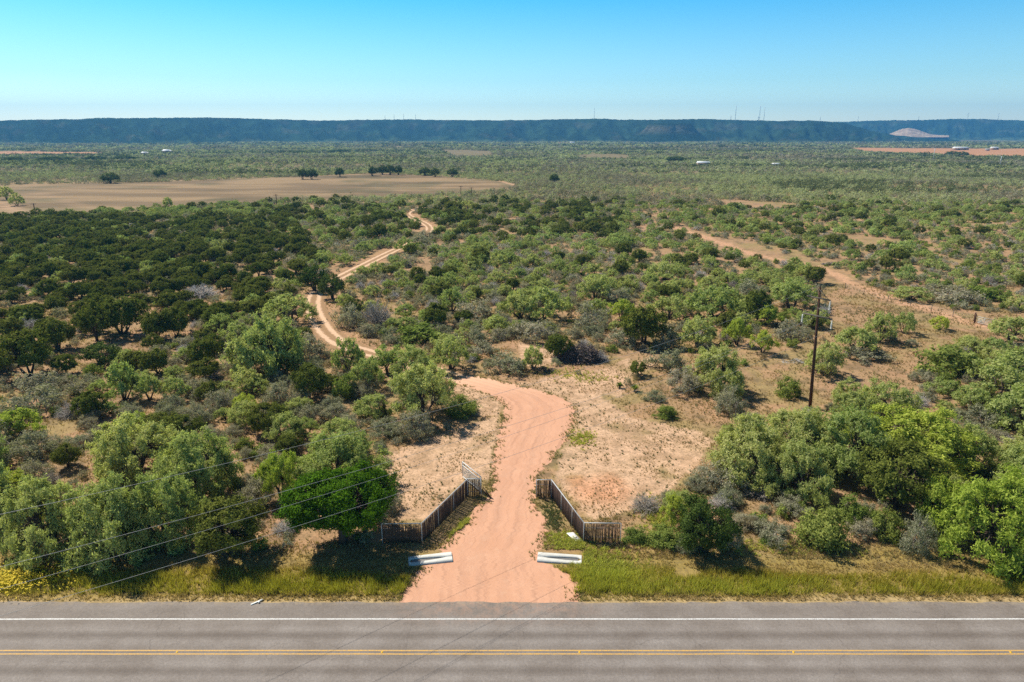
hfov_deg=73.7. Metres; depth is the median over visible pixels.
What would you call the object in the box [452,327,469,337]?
mesquite tree
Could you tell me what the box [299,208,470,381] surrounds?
dirt track
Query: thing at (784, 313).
leafy shrub
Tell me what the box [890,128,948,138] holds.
hill quarry
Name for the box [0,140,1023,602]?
ground
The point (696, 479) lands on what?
thorn shrub
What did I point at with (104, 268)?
juniper tree
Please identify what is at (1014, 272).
mesquite tree
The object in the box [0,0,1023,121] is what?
sky
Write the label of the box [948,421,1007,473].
mesquite tree
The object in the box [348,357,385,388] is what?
mesquite tree
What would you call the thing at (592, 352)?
brush pile
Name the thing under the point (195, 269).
juniper tree
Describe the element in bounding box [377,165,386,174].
oak tree
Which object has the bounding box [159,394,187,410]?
thorn shrub
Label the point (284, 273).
juniper tree
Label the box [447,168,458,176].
oak tree
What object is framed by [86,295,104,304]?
juniper tree
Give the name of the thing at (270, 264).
juniper tree
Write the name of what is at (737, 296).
juniper tree
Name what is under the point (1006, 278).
bare shrub
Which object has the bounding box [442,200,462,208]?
juniper tree
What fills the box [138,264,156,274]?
mesquite tree
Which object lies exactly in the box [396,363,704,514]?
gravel
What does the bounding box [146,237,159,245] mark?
juniper tree
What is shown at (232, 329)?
mesquite tree
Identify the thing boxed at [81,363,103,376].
leafy shrub
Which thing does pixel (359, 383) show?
thorn shrub
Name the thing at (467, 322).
mesquite tree
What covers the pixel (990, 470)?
thorn shrub
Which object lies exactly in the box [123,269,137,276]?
juniper tree
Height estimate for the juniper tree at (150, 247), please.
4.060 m
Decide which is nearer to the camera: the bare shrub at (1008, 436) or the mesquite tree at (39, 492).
the mesquite tree at (39, 492)
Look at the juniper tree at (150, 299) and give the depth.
133.16 m
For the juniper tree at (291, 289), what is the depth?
141.84 m
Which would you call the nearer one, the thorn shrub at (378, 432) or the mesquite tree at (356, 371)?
the thorn shrub at (378, 432)
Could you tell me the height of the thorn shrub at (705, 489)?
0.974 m
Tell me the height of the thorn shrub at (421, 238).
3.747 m
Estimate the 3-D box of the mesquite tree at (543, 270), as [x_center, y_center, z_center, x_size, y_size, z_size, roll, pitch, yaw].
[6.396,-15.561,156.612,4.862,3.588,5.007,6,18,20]
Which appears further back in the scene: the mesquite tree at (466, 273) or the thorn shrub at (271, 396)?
the mesquite tree at (466, 273)
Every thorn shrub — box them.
[0,363,17,370]
[0,383,66,413]
[0,400,20,414]
[0,419,27,442]
[0,428,61,465]
[8,370,59,393]
[15,457,57,477]
[24,404,44,421]
[36,383,58,399]
[41,351,54,363]
[45,434,64,447]
[47,374,62,383]
[57,373,76,385]
[62,380,90,398]
[62,428,93,448]
[69,403,100,419]
[73,372,102,389]
[75,412,97,428]
[79,406,104,419]
[81,424,109,446]
[114,400,139,413]
[114,407,137,416]
[120,404,148,416]
[146,343,172,353]
[152,377,172,388]
[152,402,163,412]
[154,404,183,416]
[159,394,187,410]
[161,335,174,345]
[161,356,185,367]
[166,364,187,374]
[172,334,192,346]
[175,377,203,398]
[176,372,197,383]
[178,402,217,421]
[179,353,197,363]
[185,388,203,401]
[186,409,217,423]
[193,378,208,387]
[194,320,213,328]
[198,424,222,439]
[203,387,236,412]
[219,357,241,373]
[219,424,245,439]
[228,437,238,447]
[232,478,277,509]
[233,421,243,431]
[235,446,253,460]
[236,472,270,492]
[245,314,259,323]
[256,443,278,457]
[257,380,299,405]
[260,452,291,472]
[265,369,288,382]
[266,375,277,384]
[277,374,294,385]
[284,388,312,401]
[288,403,305,419]
[289,319,298,328]
[293,329,329,361]
[295,356,326,371]
[297,401,329,422]
[307,356,325,366]
[320,394,344,409]
[321,348,331,357]
[322,400,352,419]
[326,301,369,329]
[335,410,366,430]
[348,379,365,394]
[350,378,380,398]
[355,323,377,337]
[365,322,386,336]
[365,415,403,439]
[371,439,386,450]
[380,334,403,345]
[380,486,404,523]
[381,326,402,337]
[393,407,435,443]
[402,284,416,294]
[406,233,432,243]
[416,229,436,237]
[422,292,438,303]
[429,322,447,331]
[437,324,452,335]
[452,296,492,320]
[457,315,474,327]
[462,323,491,343]
[470,339,499,358]
[473,319,483,326]
[479,283,494,292]
[480,359,491,365]
[481,348,525,374]
[485,282,498,289]
[487,290,500,298]
[488,336,498,342]
[491,326,508,340]
[495,309,509,322]
[496,295,505,302]
[499,325,520,339]
[511,317,561,343]
[520,282,531,288]
[546,319,563,329]
[565,327,583,338]
[572,300,590,311]
[572,300,614,328]
[581,324,597,335]
[586,325,605,338]
[590,332,604,341]
[595,286,634,302]
[599,308,611,318]
[605,327,639,346]
[637,389,663,402]
[643,347,690,371]
[652,326,683,349]
[656,488,668,505]
[666,366,703,392]
[673,536,698,555]
[676,320,688,327]
[681,474,707,493]
[687,454,756,494]
[693,334,713,350]
[695,482,713,494]
[711,483,746,508]
[712,382,750,420]
[716,520,744,551]
[732,512,756,530]
[734,277,772,298]
[740,514,761,528]
[745,323,760,334]
[751,513,789,551]
[758,503,773,513]
[771,318,813,340]
[773,489,816,517]
[795,327,809,336]
[817,358,838,372]
[824,402,838,412]
[836,346,896,365]
[845,516,879,539]
[858,497,876,516]
[881,329,899,341]
[895,509,940,558]
[902,339,922,346]
[905,370,920,380]
[915,368,935,376]
[915,386,938,402]
[920,371,937,382]
[923,283,986,305]
[951,407,974,420]
[958,402,1002,429]
[962,420,986,431]
[978,411,1023,429]
[981,462,1009,473]
[987,427,1010,441]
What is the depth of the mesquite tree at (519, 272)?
156.75 m
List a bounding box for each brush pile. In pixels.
[529,366,558,373]
[550,341,609,365]
[781,357,804,363]
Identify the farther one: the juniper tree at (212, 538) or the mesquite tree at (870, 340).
the mesquite tree at (870, 340)
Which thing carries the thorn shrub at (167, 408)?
on the ground at (90, 196)
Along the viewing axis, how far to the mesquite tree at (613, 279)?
147.21 m
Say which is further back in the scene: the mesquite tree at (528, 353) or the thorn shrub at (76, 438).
the mesquite tree at (528, 353)
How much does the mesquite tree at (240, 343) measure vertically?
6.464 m
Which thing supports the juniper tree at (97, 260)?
on the ground at (90, 196)
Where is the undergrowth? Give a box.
[0,232,1023,550]
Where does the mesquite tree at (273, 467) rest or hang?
on the ground at (90, 196)
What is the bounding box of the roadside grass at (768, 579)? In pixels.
[0,539,1023,601]
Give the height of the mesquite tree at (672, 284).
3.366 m
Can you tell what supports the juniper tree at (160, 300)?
on the ground at (90, 196)
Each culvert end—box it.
[408,552,452,565]
[537,552,581,563]
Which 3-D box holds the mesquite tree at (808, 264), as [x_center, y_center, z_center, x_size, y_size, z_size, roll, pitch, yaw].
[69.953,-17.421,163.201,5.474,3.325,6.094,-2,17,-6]
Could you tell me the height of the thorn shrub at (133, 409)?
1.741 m
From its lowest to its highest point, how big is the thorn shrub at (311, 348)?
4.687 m
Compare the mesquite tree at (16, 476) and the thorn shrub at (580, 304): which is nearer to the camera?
the mesquite tree at (16, 476)
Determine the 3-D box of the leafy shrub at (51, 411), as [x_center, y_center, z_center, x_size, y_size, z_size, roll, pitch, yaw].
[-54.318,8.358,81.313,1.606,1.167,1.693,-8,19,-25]
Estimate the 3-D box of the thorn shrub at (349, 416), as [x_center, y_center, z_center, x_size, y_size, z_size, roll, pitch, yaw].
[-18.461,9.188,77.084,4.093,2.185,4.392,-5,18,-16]
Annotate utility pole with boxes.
[801,285,832,406]
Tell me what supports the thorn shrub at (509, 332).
on the ground at (90, 196)
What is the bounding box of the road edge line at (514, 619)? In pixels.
[0,618,1023,619]
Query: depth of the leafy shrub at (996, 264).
170.08 m
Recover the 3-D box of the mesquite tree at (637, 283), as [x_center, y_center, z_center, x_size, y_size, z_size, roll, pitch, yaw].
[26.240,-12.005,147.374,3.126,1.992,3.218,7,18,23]
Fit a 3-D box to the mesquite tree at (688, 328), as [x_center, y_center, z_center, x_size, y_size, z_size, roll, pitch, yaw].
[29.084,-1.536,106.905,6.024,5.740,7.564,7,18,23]
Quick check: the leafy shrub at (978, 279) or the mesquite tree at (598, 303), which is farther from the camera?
the leafy shrub at (978, 279)
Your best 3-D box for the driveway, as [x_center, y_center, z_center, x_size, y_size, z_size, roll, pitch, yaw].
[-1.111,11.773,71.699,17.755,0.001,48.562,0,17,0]
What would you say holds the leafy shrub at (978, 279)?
on the ground at (90, 196)
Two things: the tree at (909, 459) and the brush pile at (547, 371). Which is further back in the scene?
the brush pile at (547, 371)
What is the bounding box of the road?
[0,601,1023,681]
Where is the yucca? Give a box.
[630,384,638,391]
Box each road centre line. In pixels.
[0,650,1023,650]
[0,653,1023,654]
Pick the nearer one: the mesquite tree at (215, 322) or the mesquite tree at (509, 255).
the mesquite tree at (215, 322)
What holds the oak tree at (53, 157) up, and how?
on the ground at (90, 196)
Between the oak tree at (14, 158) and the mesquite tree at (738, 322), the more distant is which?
the oak tree at (14, 158)
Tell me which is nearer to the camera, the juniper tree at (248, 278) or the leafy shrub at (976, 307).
the leafy shrub at (976, 307)
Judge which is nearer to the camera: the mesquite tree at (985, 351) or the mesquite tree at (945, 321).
the mesquite tree at (985, 351)
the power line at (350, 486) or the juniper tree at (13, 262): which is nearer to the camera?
the power line at (350, 486)
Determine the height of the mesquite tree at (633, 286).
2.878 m
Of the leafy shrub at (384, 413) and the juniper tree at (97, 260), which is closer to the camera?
the leafy shrub at (384, 413)
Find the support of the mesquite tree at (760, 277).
on the ground at (90, 196)
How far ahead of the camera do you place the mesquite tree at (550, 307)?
121.55 m
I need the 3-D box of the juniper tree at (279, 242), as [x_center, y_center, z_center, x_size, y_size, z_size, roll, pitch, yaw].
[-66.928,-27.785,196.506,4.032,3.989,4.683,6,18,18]
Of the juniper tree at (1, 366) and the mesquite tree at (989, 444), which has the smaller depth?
the mesquite tree at (989, 444)
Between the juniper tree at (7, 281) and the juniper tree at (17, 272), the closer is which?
the juniper tree at (7, 281)
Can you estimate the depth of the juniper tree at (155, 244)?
187.85 m
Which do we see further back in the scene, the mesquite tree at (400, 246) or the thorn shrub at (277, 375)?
the mesquite tree at (400, 246)
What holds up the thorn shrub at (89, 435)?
on the ground at (90, 196)
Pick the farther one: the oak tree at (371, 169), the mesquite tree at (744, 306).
the oak tree at (371, 169)
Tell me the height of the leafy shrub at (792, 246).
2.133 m
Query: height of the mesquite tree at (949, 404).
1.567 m
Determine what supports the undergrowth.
on the ground at (90, 196)
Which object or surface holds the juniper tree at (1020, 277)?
on the ground at (90, 196)
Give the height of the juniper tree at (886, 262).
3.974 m
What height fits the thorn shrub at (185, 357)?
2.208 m
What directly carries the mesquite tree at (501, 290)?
on the ground at (90, 196)
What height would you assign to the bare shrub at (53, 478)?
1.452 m
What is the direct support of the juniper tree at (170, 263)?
on the ground at (90, 196)
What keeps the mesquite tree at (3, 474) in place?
on the ground at (90, 196)
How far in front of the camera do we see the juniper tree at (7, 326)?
110.29 m
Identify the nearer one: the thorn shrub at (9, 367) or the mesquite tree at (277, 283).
the thorn shrub at (9, 367)
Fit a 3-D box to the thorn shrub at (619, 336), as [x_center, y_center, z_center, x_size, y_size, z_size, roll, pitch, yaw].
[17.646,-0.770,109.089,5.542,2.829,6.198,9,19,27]
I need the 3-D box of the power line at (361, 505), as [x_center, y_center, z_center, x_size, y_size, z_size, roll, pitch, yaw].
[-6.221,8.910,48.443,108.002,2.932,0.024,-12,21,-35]
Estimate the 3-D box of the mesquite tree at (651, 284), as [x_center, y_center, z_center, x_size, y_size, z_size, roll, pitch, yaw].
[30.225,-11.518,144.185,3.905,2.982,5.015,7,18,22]
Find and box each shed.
[696,161,709,164]
[952,147,968,149]
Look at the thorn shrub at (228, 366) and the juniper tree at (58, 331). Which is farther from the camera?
the juniper tree at (58, 331)
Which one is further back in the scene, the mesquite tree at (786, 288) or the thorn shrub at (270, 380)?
the mesquite tree at (786, 288)
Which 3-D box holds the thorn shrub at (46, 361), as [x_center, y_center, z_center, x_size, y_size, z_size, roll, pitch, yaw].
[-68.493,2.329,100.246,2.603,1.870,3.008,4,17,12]
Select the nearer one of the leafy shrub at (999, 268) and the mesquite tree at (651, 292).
the mesquite tree at (651, 292)
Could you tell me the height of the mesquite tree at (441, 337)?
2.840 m
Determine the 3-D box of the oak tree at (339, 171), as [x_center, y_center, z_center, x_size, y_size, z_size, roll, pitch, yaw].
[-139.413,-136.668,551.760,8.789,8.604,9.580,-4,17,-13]
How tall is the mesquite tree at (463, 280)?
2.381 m
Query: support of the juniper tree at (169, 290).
on the ground at (90, 196)
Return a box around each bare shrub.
[23,318,35,328]
[37,471,60,484]
[51,400,77,420]
[184,283,225,299]
[188,320,199,327]
[203,368,220,378]
[271,519,295,539]
[355,280,365,287]
[359,294,396,324]
[488,296,500,305]
[579,339,588,345]
[594,351,609,361]
[629,491,661,519]
[694,269,706,276]
[707,492,736,510]
[719,334,729,340]
[728,280,737,286]
[742,477,774,503]
[820,303,831,315]
[911,393,932,406]
[981,274,996,282]
[994,274,1011,283]
[998,434,1015,442]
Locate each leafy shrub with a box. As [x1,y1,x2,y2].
[48,405,61,416]
[52,495,63,502]
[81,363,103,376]
[235,436,256,450]
[274,261,283,266]
[330,373,356,400]
[377,327,388,335]
[380,406,389,416]
[382,288,392,294]
[395,321,442,344]
[404,290,414,296]
[441,393,482,419]
[443,236,449,242]
[561,271,569,277]
[605,344,620,352]
[621,524,646,545]
[628,257,635,264]
[642,521,684,550]
[651,404,678,419]
[715,423,736,435]
[718,493,735,506]
[739,327,755,335]
[773,375,803,399]
[776,310,790,320]
[786,338,799,347]
[788,243,797,248]
[790,504,853,556]
[829,489,882,531]
[871,505,906,546]
[881,269,890,275]
[881,278,897,286]
[912,344,981,377]
[935,369,961,387]
[940,278,952,287]
[949,249,961,255]
[965,259,976,267]
[968,284,1016,302]
[970,304,980,310]
[971,277,980,282]
[992,262,1000,268]
[995,266,1002,271]
[996,284,1005,289]
[999,302,1007,308]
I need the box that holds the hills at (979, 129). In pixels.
[838,119,1023,140]
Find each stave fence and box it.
[381,478,481,543]
[536,479,620,542]
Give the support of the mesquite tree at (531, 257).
on the ground at (90, 196)
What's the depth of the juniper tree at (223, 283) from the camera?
144.80 m
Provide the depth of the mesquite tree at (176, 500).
54.38 m
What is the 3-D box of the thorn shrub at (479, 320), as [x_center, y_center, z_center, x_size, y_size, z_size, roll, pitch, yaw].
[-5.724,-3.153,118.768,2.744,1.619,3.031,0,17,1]
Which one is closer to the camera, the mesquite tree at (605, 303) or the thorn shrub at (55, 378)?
the thorn shrub at (55, 378)
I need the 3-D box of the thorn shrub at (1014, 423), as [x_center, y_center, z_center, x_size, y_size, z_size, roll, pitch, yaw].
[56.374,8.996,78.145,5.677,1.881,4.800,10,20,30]
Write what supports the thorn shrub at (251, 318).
on the ground at (90, 196)
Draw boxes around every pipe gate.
[462,461,481,491]
[974,314,992,324]
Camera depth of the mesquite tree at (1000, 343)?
102.28 m
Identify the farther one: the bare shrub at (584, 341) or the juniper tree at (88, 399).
the bare shrub at (584, 341)
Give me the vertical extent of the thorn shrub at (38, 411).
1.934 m
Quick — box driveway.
[399,375,580,602]
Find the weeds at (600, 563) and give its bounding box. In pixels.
[384,365,869,589]
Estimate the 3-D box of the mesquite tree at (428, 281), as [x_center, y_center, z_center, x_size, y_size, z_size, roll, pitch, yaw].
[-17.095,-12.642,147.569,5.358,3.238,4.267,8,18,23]
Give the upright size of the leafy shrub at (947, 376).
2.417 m
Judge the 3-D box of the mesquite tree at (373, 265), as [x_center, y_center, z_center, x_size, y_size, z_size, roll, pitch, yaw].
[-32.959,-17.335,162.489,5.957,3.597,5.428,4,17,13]
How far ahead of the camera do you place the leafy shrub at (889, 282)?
150.30 m
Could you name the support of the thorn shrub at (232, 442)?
on the ground at (90, 196)
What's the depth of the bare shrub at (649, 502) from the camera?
60.63 m
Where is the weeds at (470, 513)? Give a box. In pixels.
[388,374,587,600]
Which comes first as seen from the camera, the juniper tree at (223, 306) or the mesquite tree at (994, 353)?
the mesquite tree at (994, 353)
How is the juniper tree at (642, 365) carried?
on the ground at (90, 196)
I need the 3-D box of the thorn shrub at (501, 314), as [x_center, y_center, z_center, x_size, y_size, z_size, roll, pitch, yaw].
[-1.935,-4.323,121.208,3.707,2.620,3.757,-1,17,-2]
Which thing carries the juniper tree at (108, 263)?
on the ground at (90, 196)
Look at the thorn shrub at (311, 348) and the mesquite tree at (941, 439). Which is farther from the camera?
the thorn shrub at (311, 348)
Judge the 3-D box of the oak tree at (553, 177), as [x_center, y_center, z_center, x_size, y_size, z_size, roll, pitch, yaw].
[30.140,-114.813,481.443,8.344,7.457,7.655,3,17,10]
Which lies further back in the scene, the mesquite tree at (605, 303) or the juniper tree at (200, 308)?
the mesquite tree at (605, 303)
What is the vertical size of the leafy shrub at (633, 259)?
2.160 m
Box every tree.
[0,156,27,160]
[0,186,14,199]
[0,254,12,263]
[0,276,17,287]
[0,291,19,302]
[0,308,7,319]
[0,316,26,335]
[0,326,54,375]
[0,348,11,368]
[0,405,47,437]
[0,433,12,469]
[0,459,33,517]
[0,473,88,574]
[3,464,31,500]
[4,306,21,315]
[6,261,25,267]
[7,192,24,205]
[7,264,26,276]
[7,266,23,275]
[7,286,25,295]
[9,304,45,320]
[9,306,36,322]
[12,275,33,285]
[13,248,32,258]
[15,255,28,263]
[22,267,44,278]
[27,252,48,261]
[28,256,48,265]
[30,317,76,350]
[31,301,47,312]
[33,156,77,160]
[34,261,58,275]
[34,277,57,295]
[34,317,48,326]
[42,470,159,579]
[43,296,69,311]
[47,292,63,302]
[48,442,81,467]
[49,353,78,373]
[52,260,69,267]
[52,287,66,296]
[57,265,77,276]
[57,266,81,282]
[57,283,66,288]
[65,281,92,299]
[66,300,88,313]
[67,388,107,416]
[70,308,91,331]
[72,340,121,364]
[73,266,93,282]
[75,240,95,249]
[75,297,115,340]
[78,250,99,260]
[81,409,185,494]
[82,155,106,159]
[82,292,103,304]
[84,271,106,280]
[85,378,111,392]
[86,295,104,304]
[88,285,109,294]
[89,257,106,265]
[90,278,109,289]
[91,263,108,270]
[91,293,151,333]
[94,360,150,401]
[95,266,114,277]
[97,235,119,245]
[100,171,120,182]
[100,260,118,266]
[100,401,122,413]
[102,267,119,276]
[106,276,125,283]
[107,254,124,261]
[108,287,123,297]
[109,278,128,288]
[110,349,141,364]
[110,410,146,432]
[111,155,138,159]
[112,469,210,557]
[116,258,138,270]
[118,286,128,293]
[122,350,142,366]
[123,243,141,258]
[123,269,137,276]
[124,272,147,281]
[125,280,144,292]
[130,293,147,303]
[130,373,164,399]
[132,241,148,251]
[133,248,149,258]
[135,369,154,376]
[135,410,176,435]
[137,308,172,335]
[137,345,168,373]
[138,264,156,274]
[139,260,161,268]
[140,332,164,347]
[141,245,154,251]
[141,270,154,277]
[145,272,161,282]
[145,296,155,304]
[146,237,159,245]
[146,422,245,511]
[147,260,160,265]
[148,265,169,272]
[148,276,172,293]
[150,250,169,261]
[150,413,205,440]
[152,169,167,176]
[153,241,168,248]
[153,291,178,307]
[155,266,167,276]
[157,304,189,335]
[160,261,180,267]
[160,289,175,294]
[160,374,191,398]
[162,196,172,205]
[162,365,184,379]
[163,266,178,275]
[169,268,192,279]
[170,241,187,252]
[170,277,191,290]
[172,346,196,360]
[173,291,188,300]
[173,300,185,305]
[177,256,194,264]
[177,275,191,288]
[179,290,197,299]
[180,262,193,267]
[180,298,208,312]
[183,254,202,264]
[184,337,221,364]
[185,243,205,257]
[185,491,270,557]
[186,357,220,377]
[188,306,199,319]
[189,239,207,249]
[189,261,211,277]
[189,276,202,287]
[189,303,208,318]
[192,328,213,342]
[193,379,225,398]
[198,333,224,350]
[200,306,228,326]
[202,279,212,285]
[202,312,236,331]
[203,272,217,281]
[204,247,222,261]
[205,232,222,240]
[205,301,231,321]
[208,265,227,279]
[211,407,229,418]
[214,247,226,256]
[214,279,231,290]
[215,302,236,315]
[217,319,250,341]
[217,380,234,392]
[218,335,271,372]
[219,262,237,276]
[221,274,233,281]
[222,241,235,251]
[224,399,258,426]
[225,311,308,379]
[226,253,241,263]
[228,311,244,321]
[229,282,239,288]
[229,301,241,312]
[230,366,268,393]
[230,393,255,409]
[231,284,265,300]
[232,248,251,259]
[232,281,247,291]
[233,242,251,249]
[234,270,252,282]
[235,315,252,323]
[237,299,265,315]
[238,237,253,244]
[240,293,260,303]
[241,276,255,285]
[241,378,270,393]
[243,254,258,263]
[244,400,287,434]
[246,277,266,286]
[247,244,259,254]
[247,275,271,284]
[248,261,269,275]
[251,447,299,497]
[253,280,271,291]
[256,255,272,262]
[258,292,318,320]
[259,247,272,254]
[259,294,276,308]
[260,260,275,269]
[261,244,274,249]
[261,292,284,308]
[261,410,303,440]
[263,236,277,244]
[266,250,279,262]
[268,357,290,372]
[271,277,296,288]
[272,238,286,249]
[272,457,404,545]
[273,433,304,454]
[277,268,294,280]
[283,286,297,292]
[285,396,314,413]
[286,258,305,272]
[287,150,315,153]
[288,358,329,399]
[288,429,393,503]
[289,234,306,244]
[289,280,302,287]
[290,416,320,437]
[291,259,308,273]
[292,326,312,341]
[293,240,309,250]
[293,262,329,290]
[297,168,306,177]
[300,246,317,255]
[306,169,318,178]
[307,255,322,261]
[307,417,366,447]
[314,253,330,263]
[316,271,345,298]
[320,253,332,262]
[324,373,339,386]
[328,149,352,151]
[330,335,365,368]
[333,252,357,264]
[334,166,344,176]
[335,293,352,308]
[342,297,363,311]
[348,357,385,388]
[350,266,372,274]
[351,393,394,420]
[352,243,372,251]
[362,300,382,311]
[364,261,382,274]
[364,284,380,294]
[366,343,402,375]
[368,166,377,175]
[373,223,386,236]
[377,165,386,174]
[381,266,398,274]
[381,278,397,287]
[382,317,402,328]
[384,164,394,174]
[386,359,460,417]
[387,261,404,270]
[387,342,438,376]
[393,236,420,249]
[393,303,416,315]
[394,165,402,174]
[394,268,408,277]
[396,276,414,287]
[397,316,418,328]
[403,244,417,253]
[403,281,416,288]
[408,265,425,278]
[412,274,426,283]
[417,309,436,322]
[418,167,429,175]
[418,284,428,295]
[422,302,448,326]
[423,274,444,285]
[428,266,445,277]
[428,280,451,295]
[428,333,471,368]
[429,168,439,176]
[429,332,459,345]
[437,288,470,310]
[438,272,462,285]
[441,258,462,269]
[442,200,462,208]
[445,265,457,273]
[446,270,458,280]
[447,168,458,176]
[452,309,473,320]
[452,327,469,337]
[454,276,465,285]
[457,200,475,208]
[458,271,470,276]
[459,319,477,328]
[462,261,484,271]
[462,290,476,300]
[464,285,478,291]
[465,274,483,285]
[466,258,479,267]
[467,243,480,250]
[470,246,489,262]
[471,287,482,296]
[472,252,491,262]
[480,239,498,250]
[481,289,493,295]
[482,313,507,332]
[483,277,495,283]
[486,316,510,330]
[487,254,507,266]
[488,268,511,282]
[490,249,505,255]
[490,283,513,295]
[495,288,537,317]
[503,252,517,262]
[506,278,519,288]
[507,254,525,263]
[508,267,526,278]
[511,320,523,326]
[516,288,534,298]
[519,253,542,265]
[522,342,543,367]
[524,285,543,301]
[524,285,575,319]
[529,280,539,286]
[531,267,549,278]
[537,278,555,288]
[544,333,574,356]
[545,323,559,331]
[549,173,559,180]
[550,258,565,272]
[551,250,565,259]
[555,283,568,291]
[562,261,585,273]
[575,254,591,265]
[576,273,611,300]
[583,244,601,251]
[583,264,604,273]
[588,299,605,312]
[589,298,608,308]
[603,267,619,276]
[604,277,625,288]
[607,281,617,291]
[607,298,637,321]
[608,320,621,330]
[610,259,628,272]
[612,251,632,261]
[614,242,632,253]
[614,260,632,272]
[617,278,636,290]
[617,303,673,345]
[624,274,638,281]
[627,281,639,289]
[629,359,648,373]
[631,248,647,261]
[639,288,664,301]
[641,272,659,282]
[643,260,684,279]
[644,274,657,283]
[644,280,660,290]
[646,295,690,320]
[656,284,671,297]
[659,491,687,528]
[661,253,673,262]
[661,280,684,292]
[661,488,693,514]
[665,156,687,160]
[665,286,681,296]
[669,264,687,274]
[669,277,687,289]
[670,254,686,263]
[670,292,685,300]
[674,490,744,554]
[676,312,717,346]
[682,284,741,316]
[683,343,747,400]
[684,252,698,260]
[684,280,693,288]
[693,284,706,291]
[697,275,723,287]
[700,258,719,268]
[701,247,718,257]
[702,410,794,498]
[706,295,727,305]
[708,317,720,326]
[709,268,725,279]
[715,310,736,327]
[720,272,739,282]
[721,316,752,344]
[723,272,739,280]
[726,288,743,299]
[726,301,742,312]
[727,294,739,300]
[736,311,758,325]
[737,273,751,279]
[739,302,755,313]
[740,269,757,278]
[744,288,773,320]
[746,405,850,477]
[749,329,780,353]
[753,272,770,283]
[754,304,785,324]
[760,269,776,275]
[763,271,786,282]
[764,437,836,510]
[766,278,782,286]
[766,412,787,425]
[770,276,817,308]
[783,403,896,487]
[786,256,802,265]
[787,307,798,314]
[789,275,807,282]
[790,310,814,325]
[793,265,812,279]
[794,262,812,274]
[794,277,816,291]
[802,264,826,283]
[802,340,847,375]
[803,309,829,326]
[809,316,824,327]
[829,389,879,417]
[830,326,881,353]
[830,376,865,394]
[843,401,996,484]
[847,260,869,270]
[855,433,958,509]
[858,376,923,416]
[862,311,898,341]
[878,255,896,269]
[887,285,934,300]
[888,248,910,260]
[890,311,918,333]
[914,473,964,531]
[923,376,959,395]
[925,462,1023,585]
[929,315,949,329]
[931,401,957,409]
[933,472,981,505]
[938,343,965,356]
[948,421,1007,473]
[950,381,990,404]
[951,385,995,407]
[952,335,988,349]
[955,277,981,288]
[956,335,985,351]
[960,344,1023,389]
[965,362,1023,399]
[972,337,1012,352]
[975,386,1001,404]
[976,382,1023,435]
[977,347,998,359]
[982,349,1021,365]
[985,436,1023,496]
[987,315,1023,340]
[992,433,1023,459]
[1001,293,1023,308]
[1003,268,1023,276]
[1015,272,1023,286]
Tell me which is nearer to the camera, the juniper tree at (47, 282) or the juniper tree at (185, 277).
the juniper tree at (47, 282)
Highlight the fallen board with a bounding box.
[568,532,580,540]
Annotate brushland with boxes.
[0,140,1023,148]
[0,146,1023,158]
[0,155,1023,173]
[0,169,1023,210]
[0,194,1023,391]
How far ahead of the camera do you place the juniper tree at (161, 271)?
155.49 m
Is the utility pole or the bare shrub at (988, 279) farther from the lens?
the bare shrub at (988, 279)
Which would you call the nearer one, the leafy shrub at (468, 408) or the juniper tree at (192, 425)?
the juniper tree at (192, 425)
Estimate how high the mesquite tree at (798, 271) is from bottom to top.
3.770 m
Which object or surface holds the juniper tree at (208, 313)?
on the ground at (90, 196)
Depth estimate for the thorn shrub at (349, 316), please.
117.29 m
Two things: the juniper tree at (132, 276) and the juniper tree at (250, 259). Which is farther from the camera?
the juniper tree at (250, 259)
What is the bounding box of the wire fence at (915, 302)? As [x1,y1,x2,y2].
[845,284,976,320]
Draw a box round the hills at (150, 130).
[0,117,960,143]
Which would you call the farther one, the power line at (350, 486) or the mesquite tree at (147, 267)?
the mesquite tree at (147, 267)
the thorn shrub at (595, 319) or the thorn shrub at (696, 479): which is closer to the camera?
the thorn shrub at (696, 479)
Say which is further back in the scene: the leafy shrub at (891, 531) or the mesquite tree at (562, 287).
the mesquite tree at (562, 287)
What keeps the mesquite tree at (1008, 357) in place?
on the ground at (90, 196)
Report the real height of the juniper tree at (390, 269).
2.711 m
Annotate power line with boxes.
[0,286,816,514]
[1,313,823,566]
[1,330,829,615]
[2,323,801,588]
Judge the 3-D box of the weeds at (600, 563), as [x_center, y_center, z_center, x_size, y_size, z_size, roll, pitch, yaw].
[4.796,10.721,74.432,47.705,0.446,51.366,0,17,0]
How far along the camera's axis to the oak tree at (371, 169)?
562.87 m
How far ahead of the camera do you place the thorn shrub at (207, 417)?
78.51 m
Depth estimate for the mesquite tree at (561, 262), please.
164.74 m
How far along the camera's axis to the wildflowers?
50.87 m
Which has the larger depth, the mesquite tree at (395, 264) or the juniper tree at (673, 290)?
the mesquite tree at (395, 264)
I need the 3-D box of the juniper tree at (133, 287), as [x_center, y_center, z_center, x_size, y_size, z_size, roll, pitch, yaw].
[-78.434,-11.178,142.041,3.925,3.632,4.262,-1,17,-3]
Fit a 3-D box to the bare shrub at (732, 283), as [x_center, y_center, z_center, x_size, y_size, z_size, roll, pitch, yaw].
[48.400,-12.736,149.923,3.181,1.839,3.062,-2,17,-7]
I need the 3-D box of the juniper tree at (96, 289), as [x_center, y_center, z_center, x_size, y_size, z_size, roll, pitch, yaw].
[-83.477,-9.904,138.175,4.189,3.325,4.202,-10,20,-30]
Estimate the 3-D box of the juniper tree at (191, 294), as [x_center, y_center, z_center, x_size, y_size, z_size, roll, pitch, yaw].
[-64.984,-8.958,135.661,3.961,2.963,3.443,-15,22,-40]
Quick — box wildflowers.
[0,560,91,597]

